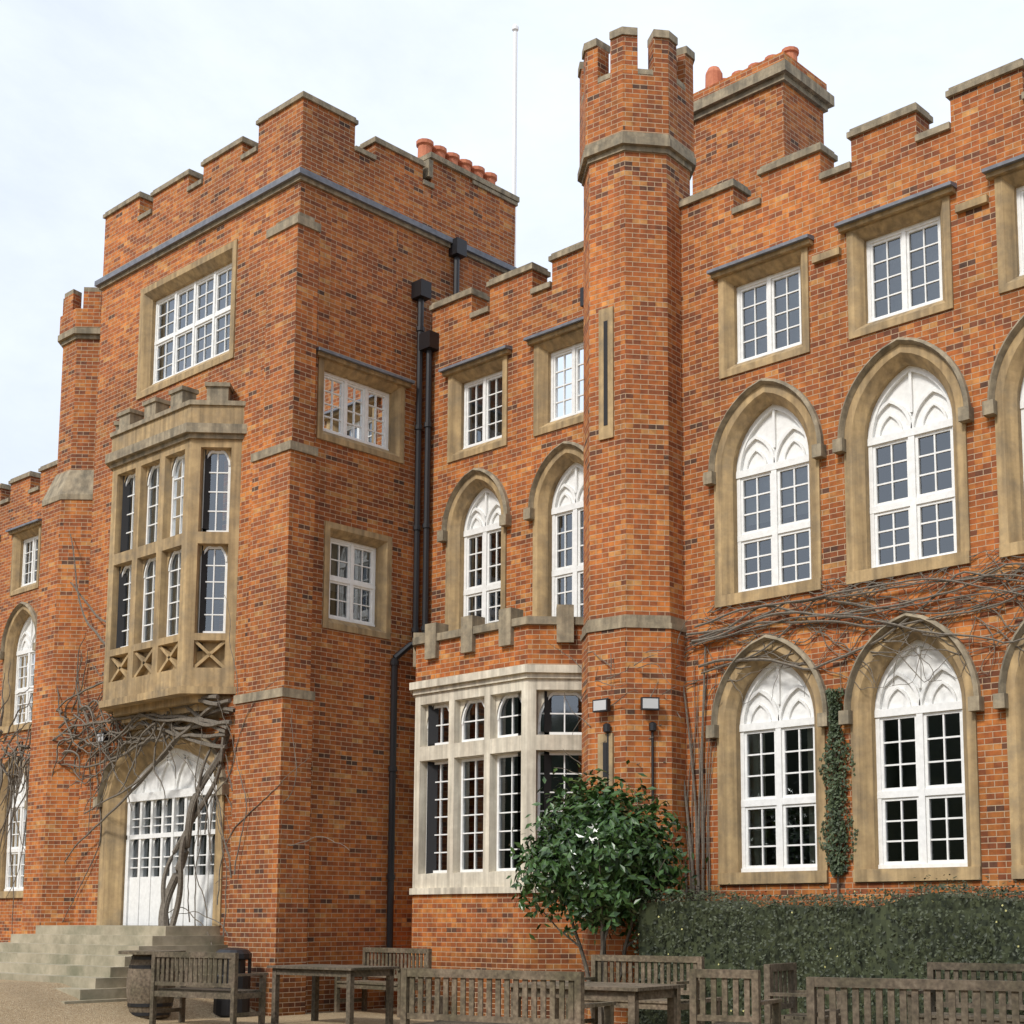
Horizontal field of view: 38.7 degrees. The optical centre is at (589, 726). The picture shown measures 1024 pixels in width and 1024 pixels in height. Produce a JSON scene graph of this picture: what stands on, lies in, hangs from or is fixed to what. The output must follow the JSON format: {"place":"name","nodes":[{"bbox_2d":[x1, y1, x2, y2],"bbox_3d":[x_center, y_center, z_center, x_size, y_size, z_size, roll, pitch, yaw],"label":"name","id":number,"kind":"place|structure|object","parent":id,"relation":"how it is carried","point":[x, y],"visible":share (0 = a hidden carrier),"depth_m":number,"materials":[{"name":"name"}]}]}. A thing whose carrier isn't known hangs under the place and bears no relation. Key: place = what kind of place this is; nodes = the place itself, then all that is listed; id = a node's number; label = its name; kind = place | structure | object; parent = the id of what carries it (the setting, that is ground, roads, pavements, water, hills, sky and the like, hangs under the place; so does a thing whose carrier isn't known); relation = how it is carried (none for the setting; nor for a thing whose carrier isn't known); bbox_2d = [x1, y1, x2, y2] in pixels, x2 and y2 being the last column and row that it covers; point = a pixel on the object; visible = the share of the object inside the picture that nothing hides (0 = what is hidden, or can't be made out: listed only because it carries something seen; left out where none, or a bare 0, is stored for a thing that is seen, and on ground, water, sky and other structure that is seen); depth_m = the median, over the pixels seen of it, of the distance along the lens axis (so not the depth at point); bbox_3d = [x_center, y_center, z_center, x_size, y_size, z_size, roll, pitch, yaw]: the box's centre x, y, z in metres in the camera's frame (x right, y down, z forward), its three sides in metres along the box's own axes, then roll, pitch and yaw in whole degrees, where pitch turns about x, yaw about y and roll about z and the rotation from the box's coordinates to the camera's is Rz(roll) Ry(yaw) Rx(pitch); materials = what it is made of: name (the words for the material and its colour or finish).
{"place":"outdoors","nodes":[
{"label":"outdoors","id":0,"kind":"place"},
{"bbox_2d":[0,979,586,1023],"bbox_3d":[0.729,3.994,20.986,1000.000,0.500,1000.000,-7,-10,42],"label":"gravel ground","id":1,"kind":"structure","parent":0,"point":[28,1002],"depth_m":20.75,"materials":[{"name":"beige gravel"}]},
{"bbox_2d":[118,950,185,1017],"bbox_3d":[-6.354,3.726,21.070,0.940,0.945,0.940,-7,-10,42],"label":"barrel","id":2,"kind":"object","parent":1,"relation":"on","point":[138,983],"visible":0.69,"depth_m":20.79,"materials":[{"name":"brown wood"}]},
{"bbox_2d":[149,951,267,1023],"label":"bench","id":3,"kind":"object","parent":1,"relation":"on","point":[183,992],"visible":1,"depth_m":19.88,"materials":[{"name":"brown wood"}]},
{"bbox_2d":[213,947,251,1016],"bbox_3d":[-5.370,3.839,21.858,0.560,1.020,0.560,-7,-10,42],"label":"litter bin","id":4,"kind":"object","parent":1,"relation":"on","point":[221,1007],"visible":0.48,"depth_m":21.69,"materials":[{"name":"black metal"}]},
{"bbox_2d":[267,964,399,1023],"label":"table","id":5,"kind":"object","parent":1,"relation":"on","point":[349,972],"visible":1,"depth_m":20.05,"materials":[{"name":"brown wood"}]},
{"bbox_2d":[334,947,431,1017],"bbox_3d":[-3.215,3.932,22.454,1.685,1.004,0.626,-7,-11,44],"label":"bench","id":6,"kind":"object","parent":1,"relation":"on","point":[364,984],"visible":0.6,"depth_m":22.61,"materials":[{"name":"brown wood"}]},
{"bbox_2d":[400,968,615,1023],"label":"bench","id":7,"kind":"object","parent":1,"relation":"on","point":[576,1005],"visible":1,"depth_m":13.06,"materials":[{"name":"brown wood"}]},
{"bbox_2d":[0,24,1023,1023],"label":"building","id":8,"kind":"structure","parent":1,"relation":"on","point":[402,465],"depth_m":22.84,"materials":[{"name":"brick"}]},
{"bbox_2d":[0,534,348,944],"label":"wisteria vines","id":9,"kind":"object","parent":8,"relation":"on","point":[182,845],"visible":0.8,"depth_m":24.96,"materials":[{"name":"brown plant"}]},
{"bbox_2d":[545,548,1023,900],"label":"creeper stems","id":10,"kind":"object","parent":8,"relation":"attached to","point":[845,614],"visible":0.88,"depth_m":19.40,"materials":[{"name":"brown plant"}]},
{"bbox_2d":[817,687,858,900],"bbox_3d":[3.202,1.645,18.910,0.648,4.375,0.191,-7,-10,42],"label":"climbing ivy","id":11,"kind":"object","parent":8,"relation":"attached to","point":[833,805],"visible":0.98,"depth_m":19.00,"materials":[{"name":"green plant"}]},
{"bbox_2d":[503,981,684,1023],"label":"table","id":12,"kind":"object","parent":1,"relation":"on","point":[633,994],"visible":0.63,"depth_m":14.33,"materials":[{"name":"brown wood"}]},
{"bbox_2d":[506,760,708,1023],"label":"tree","id":13,"kind":"object","parent":1,"relation":"on","point":[600,861],"visible":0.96,"depth_m":19.10,"materials":[{"name":"green plant"}]},
{"bbox_2d":[565,955,704,1023],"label":"bench","id":14,"kind":"object","parent":1,"relation":"on","point":[655,1004],"visible":0.46,"depth_m":18.00,"materials":[{"name":"brown wood"}]},
{"bbox_2d":[689,969,782,1023],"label":"chair","id":15,"kind":"object","parent":1,"relation":"on","point":[715,1016],"visible":1,"depth_m":13.21,"materials":[{"name":"brown wood"}]},
{"bbox_2d":[764,963,840,1023],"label":"chair","id":16,"kind":"object","parent":1,"relation":"on","point":[793,1016],"visible":0.69,"depth_m":14.85,"materials":[{"name":"brown wood"}]},
{"bbox_2d":[632,874,1023,1023],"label":"hedge","id":17,"kind":"object","parent":1,"relation":"on","point":[906,937],"visible":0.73,"depth_m":16.98,"materials":[{"name":"green plant"}]},
{"bbox_2d":[806,977,1023,1023],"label":"bench","id":18,"kind":"object","parent":1,"relation":"on","point":[939,986],"visible":1,"depth_m":11.17,"materials":[{"name":"brown wood"}]},
{"bbox_2d":[907,962,1023,1023],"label":"bench","id":19,"kind":"object","parent":1,"relation":"on","point":[982,968],"visible":0.57,"depth_m":15.02,"materials":[{"name":"brown wood"}]},
{"bbox_2d":[0,0,1023,484],"label":"sky","id":20,"kind":"structure","parent":0,"point":[103,103],"materials":[{"name":"white"}]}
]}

